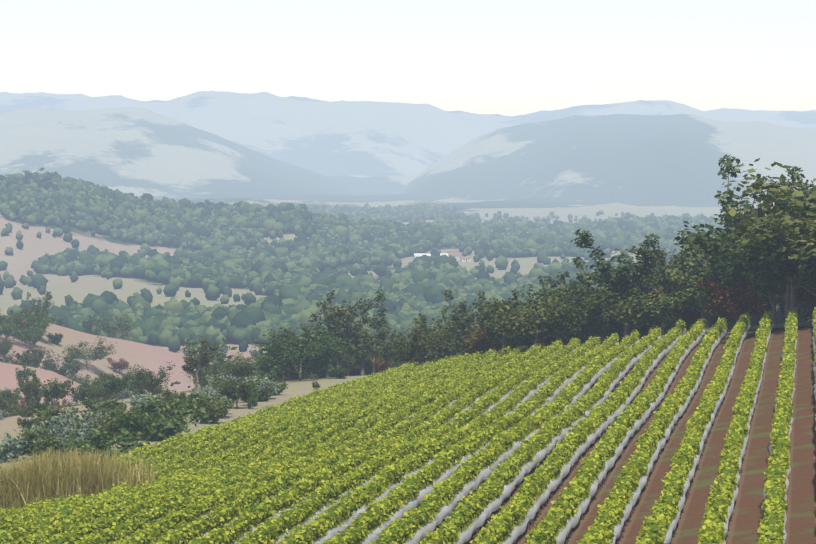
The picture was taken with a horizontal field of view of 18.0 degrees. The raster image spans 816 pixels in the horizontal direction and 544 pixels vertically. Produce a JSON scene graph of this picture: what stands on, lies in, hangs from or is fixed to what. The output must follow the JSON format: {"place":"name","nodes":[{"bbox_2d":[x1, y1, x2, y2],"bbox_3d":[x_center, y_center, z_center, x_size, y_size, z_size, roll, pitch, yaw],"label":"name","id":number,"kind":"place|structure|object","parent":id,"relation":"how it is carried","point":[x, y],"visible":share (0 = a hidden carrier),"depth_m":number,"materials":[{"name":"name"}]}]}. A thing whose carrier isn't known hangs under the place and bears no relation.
{"place":"outdoors","nodes":[
{"label":"outdoors","id":0,"kind":"place"},
{"bbox_2d":[0,91,815,543],"bbox_3d":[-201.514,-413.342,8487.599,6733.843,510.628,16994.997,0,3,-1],"label":"ground","id":1,"kind":"structure","parent":0,"point":[612,159],"depth_m":6485.64,"materials":[{"name":"soil"}]},
{"bbox_2d":[0,321,15,337],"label":"round tree","id":2,"kind":"object","parent":1,"relation":"on","point":[6,330],"visible":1,"depth_m":873.48,"materials":[{"name":"green plant"}]},
{"bbox_2d":[0,387,20,406],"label":"bush","id":3,"kind":"object","parent":1,"relation":"on","point":[8,393],"visible":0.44,"depth_m":600.90,"materials":[{"name":"green plant"}]},
{"bbox_2d":[0,392,23,410],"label":"bush","id":4,"kind":"object","parent":1,"relation":"on","point":[4,404],"visible":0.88,"depth_m":518.87,"materials":[{"name":"green plant"}]},
{"bbox_2d":[0,429,30,462],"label":"bush","id":5,"kind":"object","parent":1,"relation":"on","point":[8,451],"visible":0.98,"depth_m":304.81,"materials":[{"name":"green plant"}]},
{"bbox_2d":[15,363,39,388],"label":"eucalyptus tree","id":6,"kind":"object","parent":1,"relation":"on","point":[25,373],"visible":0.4,"depth_m":614.30,"materials":[{"name":"green plant"}]},
{"bbox_2d":[7,320,48,349],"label":"broad tree","id":7,"kind":"object","parent":1,"relation":"on","point":[31,335],"visible":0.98,"depth_m":880.55,"materials":[{"name":"green plant"}]},
{"bbox_2d":[12,346,46,367],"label":"bush","id":8,"kind":"object","parent":1,"relation":"on","point":[33,357],"visible":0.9,"depth_m":842.33,"materials":[{"name":"green plant"}]},
{"bbox_2d":[19,376,42,411],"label":"bush","id":9,"kind":"object","parent":1,"relation":"on","point":[31,387],"visible":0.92,"depth_m":518.70,"materials":[{"name":"green plant"}]},
{"bbox_2d":[12,425,53,459],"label":"shrub","id":10,"kind":"object","parent":1,"relation":"on","point":[30,435],"visible":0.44,"depth_m":306.73,"materials":[{"name":"green plant"}]},
{"bbox_2d":[11,168,57,184],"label":"eucalyptus tree","id":11,"kind":"object","parent":1,"relation":"on","point":[36,176],"visible":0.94,"depth_m":2863.16,"materials":[{"name":"green plant"}]},
{"bbox_2d":[8,309,60,329],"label":"bush","id":12,"kind":"object","parent":1,"relation":"on","point":[46,322],"visible":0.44,"depth_m":906.79,"materials":[{"name":"green plant"}]},
{"bbox_2d":[24,400,50,414],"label":"bush","id":13,"kind":"object","parent":1,"relation":"on","point":[37,405],"visible":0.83,"depth_m":448.47,"materials":[{"name":"green plant"}]},
{"bbox_2d":[26,291,54,316],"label":"eucalyptus tree","id":14,"kind":"object","parent":1,"relation":"on","point":[44,304],"visible":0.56,"depth_m":1055.56,"materials":[{"name":"green plant"}]},
{"bbox_2d":[31,407,60,427],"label":"shrub","id":15,"kind":"object","parent":1,"relation":"on","point":[38,423],"visible":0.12,"depth_m":377.09,"materials":[{"name":"green plant"}]},
{"bbox_2d":[31,378,72,408],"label":"bush","id":16,"kind":"object","parent":1,"relation":"on","point":[57,390],"visible":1,"depth_m":498.75,"materials":[{"name":"green plant"}]},
{"bbox_2d":[32,433,90,457],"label":"shrub","id":17,"kind":"object","parent":1,"relation":"on","point":[50,444],"visible":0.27,"depth_m":292.20,"materials":[{"name":"green plant"}]},
{"bbox_2d":[40,349,85,375],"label":"bush","id":18,"kind":"object","parent":1,"relation":"on","point":[74,367],"visible":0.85,"depth_m":857.20,"materials":[{"name":"green plant"}]},
{"bbox_2d":[40,405,99,422],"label":"shrub","id":19,"kind":"object","parent":1,"relation":"on","point":[48,416],"visible":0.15,"depth_m":371.61,"materials":[{"name":"green plant"}]},
{"bbox_2d":[40,409,100,439],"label":"bush","id":20,"kind":"object","parent":1,"relation":"on","point":[51,425],"visible":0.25,"depth_m":330.06,"materials":[{"name":"green plant"}]},
{"bbox_2d":[49,418,93,449],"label":"bush","id":21,"kind":"object","parent":1,"relation":"on","point":[60,433],"visible":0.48,"depth_m":309.83,"materials":[{"name":"green plant"}]},
{"bbox_2d":[69,381,98,402],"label":"bush","id":22,"kind":"object","parent":1,"relation":"on","point":[83,390],"visible":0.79,"depth_m":531.31,"materials":[{"name":"green plant"}]},
{"bbox_2d":[62,336,117,369],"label":"broad tree","id":23,"kind":"object","parent":1,"relation":"on","point":[100,354],"visible":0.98,"depth_m":895.69,"materials":[{"name":"green plant"}]},
{"bbox_2d":[81,315,101,335],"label":"eucalyptus tree","id":24,"kind":"object","parent":1,"relation":"on","point":[88,324],"visible":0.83,"depth_m":1112.31,"materials":[{"name":"green plant"}]},
{"bbox_2d":[0,447,186,508],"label":"tall grass","id":25,"kind":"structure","parent":1,"relation":"on","point":[22,483],"depth_m":223.69,"materials":[{"name":"beige plant"}]},
{"bbox_2d":[80,405,114,430],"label":"bush","id":26,"kind":"object","parent":1,"relation":"on","point":[91,415],"visible":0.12,"depth_m":356.27,"materials":[{"name":"green plant"}]},
{"bbox_2d":[77,397,126,412],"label":"shrub","id":27,"kind":"object","parent":1,"relation":"on","point":[91,403],"visible":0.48,"depth_m":405.78,"materials":[{"name":"green plant"}]},
{"bbox_2d":[91,416,122,440],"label":"shrub","id":28,"kind":"object","parent":1,"relation":"on","point":[112,427],"visible":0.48,"depth_m":335.79,"materials":[{"name":"green plant"}]},
{"bbox_2d":[69,428,149,460],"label":"shrub","id":29,"kind":"object","parent":1,"relation":"on","point":[99,444],"visible":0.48,"depth_m":288.07,"materials":[{"name":"green plant"}]},
{"bbox_2d":[91,310,133,337],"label":"broad tree","id":30,"kind":"object","parent":1,"relation":"on","point":[104,325],"visible":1,"depth_m":1059.72,"materials":[{"name":"green plant"}]},
{"bbox_2d":[96,317,132,338],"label":"bush","id":31,"kind":"object","parent":1,"relation":"on","point":[126,333],"visible":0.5,"depth_m":1098.73,"materials":[{"name":"green plant"}]},
{"bbox_2d":[100,373,129,397],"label":"bush","id":32,"kind":"object","parent":1,"relation":"on","point":[117,384],"visible":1,"depth_m":488.28,"materials":[{"name":"green plant"}]},
{"bbox_2d":[106,358,129,373],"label":"dry tree","id":33,"kind":"object","parent":1,"relation":"on","point":[120,364],"visible":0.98,"depth_m":921.35,"materials":[{"name":"brown plant"}]},
{"bbox_2d":[114,407,158,446],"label":"bush","id":34,"kind":"object","parent":1,"relation":"on","point":[128,422],"visible":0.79,"depth_m":317.26,"materials":[{"name":"green plant"}]},
{"bbox_2d":[127,388,156,408],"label":"bush","id":35,"kind":"object","parent":1,"relation":"on","point":[135,399],"visible":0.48,"depth_m":431.30,"materials":[{"name":"green plant"}]},
{"bbox_2d":[122,372,167,395],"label":"bush","id":36,"kind":"object","parent":1,"relation":"on","point":[139,391],"visible":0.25,"depth_m":535.93,"materials":[{"name":"green plant"}]},
{"bbox_2d":[127,361,174,393],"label":"bush","id":37,"kind":"object","parent":1,"relation":"on","point":[146,380],"visible":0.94,"depth_m":491.13,"materials":[{"name":"green plant"}]},
{"bbox_2d":[128,395,209,440],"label":"shrub","id":38,"kind":"object","parent":1,"relation":"on","point":[163,428],"visible":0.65,"depth_m":332.54,"materials":[{"name":"green plant"}]},
{"bbox_2d":[159,388,185,404],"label":"bush","id":39,"kind":"object","parent":1,"relation":"on","point":[168,393],"visible":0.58,"depth_m":383.72,"materials":[{"name":"green plant"}]},
{"bbox_2d":[181,339,219,389],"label":"eucalyptus tree","id":40,"kind":"object","parent":1,"relation":"on","point":[205,357],"visible":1,"depth_m":481.59,"materials":[{"name":"green plant"}]},
{"bbox_2d":[182,359,232,385],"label":"bush","id":41,"kind":"object","parent":1,"relation":"on","point":[204,375],"visible":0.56,"depth_m":518.78,"materials":[{"name":"green plant"}]},
{"bbox_2d":[197,403,227,423],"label":"shrub","id":42,"kind":"object","parent":1,"relation":"on","point":[216,414],"visible":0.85,"depth_m":358.68,"materials":[{"name":"green plant"}]},
{"bbox_2d":[192,397,233,414],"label":"shrub","id":43,"kind":"object","parent":1,"relation":"on","point":[213,401],"visible":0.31,"depth_m":369.26,"materials":[{"name":"green plant"}]},
{"bbox_2d":[200,351,233,376],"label":"bush","id":44,"kind":"object","parent":1,"relation":"on","point":[219,359],"visible":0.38,"depth_m":524.53,"materials":[{"name":"green plant"}]},
{"bbox_2d":[170,335,281,388],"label":"broad tree","id":45,"kind":"object","parent":1,"relation":"on","point":[195,344],"depth_m":637.38,"materials":[{"name":"green plant"}]},
{"bbox_2d":[217,357,253,377],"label":"bush","id":46,"kind":"object","parent":1,"relation":"on","point":[234,370],"visible":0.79,"depth_m":492.07,"materials":[{"name":"green plant"}]},
{"bbox_2d":[219,378,254,408],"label":"bush","id":47,"kind":"object","parent":1,"relation":"on","point":[242,390],"visible":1,"depth_m":390.63,"materials":[{"name":"green plant"}]},
{"bbox_2d":[229,351,273,376],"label":"bush","id":48,"kind":"object","parent":1,"relation":"on","point":[247,366],"visible":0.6,"depth_m":488.63,"materials":[{"name":"green plant"}]},
{"bbox_2d":[239,380,271,401],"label":"shrub","id":49,"kind":"object","parent":1,"relation":"on","point":[264,395],"visible":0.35,"depth_m":409.45,"materials":[{"name":"green plant"}]},
{"bbox_2d":[242,371,280,396],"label":"bush","id":50,"kind":"object","parent":1,"relation":"on","point":[271,386],"visible":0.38,"depth_m":415.13,"materials":[{"name":"green plant"}]},
{"bbox_2d":[255,364,284,382],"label":"shrub","id":51,"kind":"object","parent":1,"relation":"on","point":[275,373],"visible":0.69,"depth_m":475.01,"materials":[{"name":"green plant"}]},
{"bbox_2d":[257,354,289,376],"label":"round tree","id":52,"kind":"object","parent":1,"relation":"on","point":[261,359],"visible":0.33,"depth_m":484.14,"materials":[{"name":"green plant"}]},
{"bbox_2d":[274,334,303,380],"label":"eucalyptus tree","id":53,"kind":"object","parent":1,"relation":"on","point":[296,341],"visible":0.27,"depth_m":483.03,"materials":[{"name":"green plant"}]},
{"bbox_2d":[249,315,349,379],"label":"broad tree","id":54,"kind":"object","parent":1,"relation":"on","point":[302,344],"visible":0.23,"depth_m":488.27,"materials":[{"name":"green plant"}]},
{"bbox_2d":[261,329,348,380],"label":"broad tree","id":55,"kind":"object","parent":1,"relation":"on","point":[317,354],"visible":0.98,"depth_m":476.52,"materials":[{"name":"green plant"}]},
{"bbox_2d":[300,290,354,377],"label":"eucalyptus tree","id":56,"kind":"object","parent":1,"relation":"on","point":[332,313],"visible":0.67,"depth_m":491.91,"materials":[{"name":"green plant"}]},
{"bbox_2d":[327,365,347,378],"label":"shrub","id":57,"kind":"object","parent":1,"relation":"on","point":[337,372],"visible":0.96,"depth_m":473.64,"materials":[{"name":"green plant"}]},
{"bbox_2d":[329,342,349,366],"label":"eucalyptus tree","id":58,"kind":"object","parent":1,"relation":"on","point":[336,356],"visible":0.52,"depth_m":490.50,"materials":[{"name":"green plant"}]},
{"bbox_2d":[318,331,373,375],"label":"round tree","id":59,"kind":"object","parent":1,"relation":"on","point":[351,348],"visible":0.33,"depth_m":514.27,"materials":[{"name":"green plant"}]},
{"bbox_2d":[334,289,389,375],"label":"eucalyptus tree","id":60,"kind":"object","parent":1,"relation":"on","point":[379,322],"visible":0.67,"depth_m":498.69,"materials":[{"name":"green plant"}]},
{"bbox_2d":[356,320,392,372],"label":"eucalyptus tree","id":61,"kind":"object","parent":1,"relation":"on","point":[375,344],"visible":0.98,"depth_m":481.80,"materials":[{"name":"green plant"}]},
{"bbox_2d":[367,355,390,372],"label":"bush","id":62,"kind":"object","parent":1,"relation":"on","point":[381,366],"visible":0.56,"depth_m":490.88,"materials":[{"name":"brown plant"}]},
{"bbox_2d":[0,171,766,351],"bbox_3d":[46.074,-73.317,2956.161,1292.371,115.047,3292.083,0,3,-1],"label":"trees","id":63,"kind":"object","parent":1,"relation":"on","point":[238,251],"visible":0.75,"depth_m":2466.75,"materials":[{"name":"green plant"}]},
{"bbox_2d":[381,330,407,366],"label":"bush","id":64,"kind":"object","parent":1,"relation":"on","point":[389,358],"visible":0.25,"depth_m":484.92,"materials":[{"name":"green plant"}]},
{"bbox_2d":[25,337,788,543],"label":"vine posts","id":65,"kind":"object","parent":1,"relation":"on","point":[434,462],"visible":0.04,"depth_m":192.43,"materials":[{"name":"wood"}]},
{"bbox_2d":[0,307,815,543],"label":"vine","id":66,"kind":"object","parent":1,"relation":"on","point":[728,488],"depth_m":193.59,"materials":[{"name":"green plant"}]},
{"bbox_2d":[379,321,457,364],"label":"bush","id":67,"kind":"object","parent":1,"relation":"on","point":[423,345],"visible":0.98,"depth_m":412.30,"materials":[{"name":"green plant"}]},
{"bbox_2d":[404,305,458,355],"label":"eucalyptus tree","id":68,"kind":"object","parent":1,"relation":"on","point":[422,317],"visible":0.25,"depth_m":438.45,"materials":[{"name":"green plant"}]},
{"bbox_2d":[424,307,472,354],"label":"tree","id":69,"kind":"object","parent":1,"relation":"on","point":[450,333],"visible":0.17,"depth_m":428.55,"materials":[{"name":"green plant"}]},
{"bbox_2d":[442,289,495,341],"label":"eucalyptus tree","id":70,"kind":"object","parent":1,"relation":"on","point":[466,327],"visible":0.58,"depth_m":418.54,"materials":[{"name":"green plant"}]},
{"bbox_2d":[125,319,815,543],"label":"vine nets","id":71,"kind":"object","parent":1,"relation":"on","point":[477,522],"visible":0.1,"depth_m":175.53},
{"bbox_2d":[463,326,501,354],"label":"bush","id":72,"kind":"object","parent":1,"relation":"on","point":[480,343],"visible":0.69,"depth_m":397.85,"materials":[{"name":"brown plant"}]},
{"bbox_2d":[474,289,520,347],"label":"eucalyptus tree","id":73,"kind":"object","parent":1,"relation":"on","point":[491,333],"visible":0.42,"depth_m":391.24,"materials":[{"name":"green plant"}]},
{"bbox_2d":[498,327,532,348],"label":"bush","id":74,"kind":"object","parent":1,"relation":"on","point":[511,342],"visible":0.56,"depth_m":389.02,"materials":[{"name":"green plant"}]},
{"bbox_2d":[475,280,587,345],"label":"bush","id":75,"kind":"object","parent":1,"relation":"on","point":[526,316],"visible":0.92,"depth_m":367.57,"materials":[{"name":"green plant"}]},
{"bbox_2d":[533,272,590,344],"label":"eucalyptus tree","id":76,"kind":"object","parent":1,"relation":"on","point":[573,292],"visible":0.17,"depth_m":380.54,"materials":[{"name":"green plant"}]},
{"bbox_2d":[537,271,598,345],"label":"eucalyptus tree","id":77,"kind":"object","parent":1,"relation":"on","point":[588,280],"visible":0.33,"depth_m":377.21,"materials":[{"name":"green plant"}]},
{"bbox_2d":[524,290,623,342],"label":"bush","id":78,"kind":"object","parent":1,"relation":"on","point":[563,334],"visible":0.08,"depth_m":372.37,"materials":[{"name":"green plant"}]},
{"bbox_2d":[544,256,614,344],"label":"eucalyptus tree","id":79,"kind":"object","parent":1,"relation":"on","point":[561,279],"visible":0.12,"depth_m":381.47,"materials":[{"name":"green plant"}]},
{"bbox_2d":[544,296,622,338],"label":"bush","id":80,"kind":"object","parent":1,"relation":"on","point":[567,322],"visible":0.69,"depth_m":364.73,"materials":[{"name":"green plant"}]},
{"bbox_2d":[559,275,614,312],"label":"eucalyptus tree","id":81,"kind":"object","parent":1,"relation":"on","point":[581,295],"visible":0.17,"depth_m":373.88,"materials":[{"name":"green plant"}]},
{"bbox_2d":[581,309,620,342],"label":"bush","id":82,"kind":"object","parent":1,"relation":"on","point":[592,327],"visible":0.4,"depth_m":364.92,"materials":[{"name":"green plant"}]},
{"bbox_2d":[575,274,660,330],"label":"broad tree","id":83,"kind":"object","parent":1,"relation":"on","point":[597,294],"visible":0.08,"depth_m":365.39,"materials":[{"name":"green plant"}]},
{"bbox_2d":[570,228,684,336],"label":"eucalyptus tree","id":84,"kind":"object","parent":1,"relation":"on","point":[603,267],"visible":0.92,"depth_m":358.26,"materials":[{"name":"green plant"}]},
{"bbox_2d":[588,273,683,331],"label":"broad tree","id":85,"kind":"object","parent":1,"relation":"on","point":[641,317],"visible":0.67,"depth_m":354.40,"materials":[{"name":"green plant"}]},
{"bbox_2d":[621,318,670,339],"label":"bush","id":86,"kind":"object","parent":1,"relation":"on","point":[647,328],"visible":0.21,"depth_m":364.56,"materials":[{"name":"green plant"}]},
{"bbox_2d":[604,269,705,337],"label":"broad tree","id":87,"kind":"object","parent":1,"relation":"on","point":[669,306],"visible":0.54,"depth_m":351.89,"materials":[{"name":"green plant"}]},
{"bbox_2d":[653,285,712,325],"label":"bush","id":88,"kind":"object","parent":1,"relation":"on","point":[691,317],"visible":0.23,"depth_m":357.85,"materials":[{"name":"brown plant"}]},
{"bbox_2d":[665,249,713,317],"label":"broad tree","id":89,"kind":"object","parent":1,"relation":"on","point":[679,264],"visible":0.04,"depth_m":356.47,"materials":[{"name":"green plant"}]},
{"bbox_2d":[665,259,731,318],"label":"round tree","id":90,"kind":"object","parent":1,"relation":"on","point":[676,278],"visible":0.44,"depth_m":350.95,"materials":[{"name":"green plant"}]},
{"bbox_2d":[673,228,727,329],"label":"eucalyptus tree","id":91,"kind":"object","parent":1,"relation":"on","point":[693,266],"visible":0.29,"depth_m":354.79,"materials":[{"name":"green plant"}]},
{"bbox_2d":[687,256,765,324],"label":"broad tree","id":92,"kind":"object","parent":1,"relation":"on","point":[707,294],"visible":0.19,"depth_m":341.54,"materials":[{"name":"green plant"}]},
{"bbox_2d":[698,192,755,325],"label":"eucalyptus tree","id":93,"kind":"object","parent":1,"relation":"on","point":[753,318],"visible":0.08,"depth_m":351.97,"materials":[{"name":"green plant"}]},
{"bbox_2d":[704,299,751,328],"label":"bush","id":94,"kind":"object","parent":1,"relation":"on","point":[720,312],"visible":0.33,"depth_m":338.80,"materials":[{"name":"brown plant"}]},
{"bbox_2d":[698,277,768,318],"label":"bush","id":95,"kind":"object","parent":1,"relation":"on","point":[735,308],"visible":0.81,"depth_m":333.69,"materials":[{"name":"brown plant"}]},
{"bbox_2d":[674,200,806,317],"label":"broad tree","id":96,"kind":"object","parent":1,"relation":"on","point":[705,238],"visible":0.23,"depth_m":330.57,"materials":[{"name":"green plant"}]},
{"bbox_2d":[715,154,808,323],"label":"eucalyptus tree","id":97,"kind":"object","parent":1,"relation":"on","point":[728,164],"visible":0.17,"depth_m":335.98,"materials":[{"name":"green plant"}]},
{"bbox_2d":[733,202,792,324],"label":"eucalyptus tree","id":98,"kind":"object","parent":1,"relation":"on","point":[787,303],"visible":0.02,"depth_m":318.40,"materials":[{"name":"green plant"}]},
{"bbox_2d":[713,209,815,295],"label":"broad tree","id":99,"kind":"object","parent":1,"relation":"on","point":[749,252],"visible":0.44,"depth_m":303.54,"materials":[{"name":"green plant"}]},
{"bbox_2d":[719,272,814,316],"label":"broad tree","id":100,"kind":"object","parent":1,"relation":"on","point":[781,302],"visible":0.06,"depth_m":343.89,"materials":[{"name":"green plant"}]},
{"bbox_2d":[731,244,804,324],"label":"round tree","id":101,"kind":"object","parent":1,"relation":"on","point":[772,290],"visible":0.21,"depth_m":325.07,"materials":[{"name":"green plant"}]},
{"bbox_2d":[728,158,815,273],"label":"broad tree","id":102,"kind":"object","parent":1,"relation":"on","point":[798,206],"visible":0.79,"depth_m":295.65,"materials":[{"name":"green plant"}]},
{"bbox_2d":[739,166,815,310],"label":"eucalyptus tree","id":103,"kind":"object","parent":1,"relation":"on","point":[793,290],"visible":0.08,"depth_m":315.63,"materials":[{"name":"green plant"}]},
{"bbox_2d":[744,218,815,287],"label":"broad tree","id":104,"kind":"object","parent":1,"relation":"on","point":[803,262],"visible":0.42,"depth_m":300.44,"materials":[{"name":"green plant"}]},
{"bbox_2d":[783,279,815,306],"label":"dry tree","id":105,"kind":"object","parent":1,"relation":"on","point":[804,295],"visible":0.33,"depth_m":319.60,"materials":[{"name":"brown plant"}]},
{"bbox_2d":[786,184,815,226],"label":"eucalyptus tree","id":106,"kind":"object","parent":1,"relation":"on","point":[810,204],"visible":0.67,"depth_m":302.31,"materials":[{"name":"green plant"}]},
{"bbox_2d":[0,0,815,115],"label":"sky","id":107,"kind":"structure","parent":0,"point":[501,57],"materials":[{"name":"white"}]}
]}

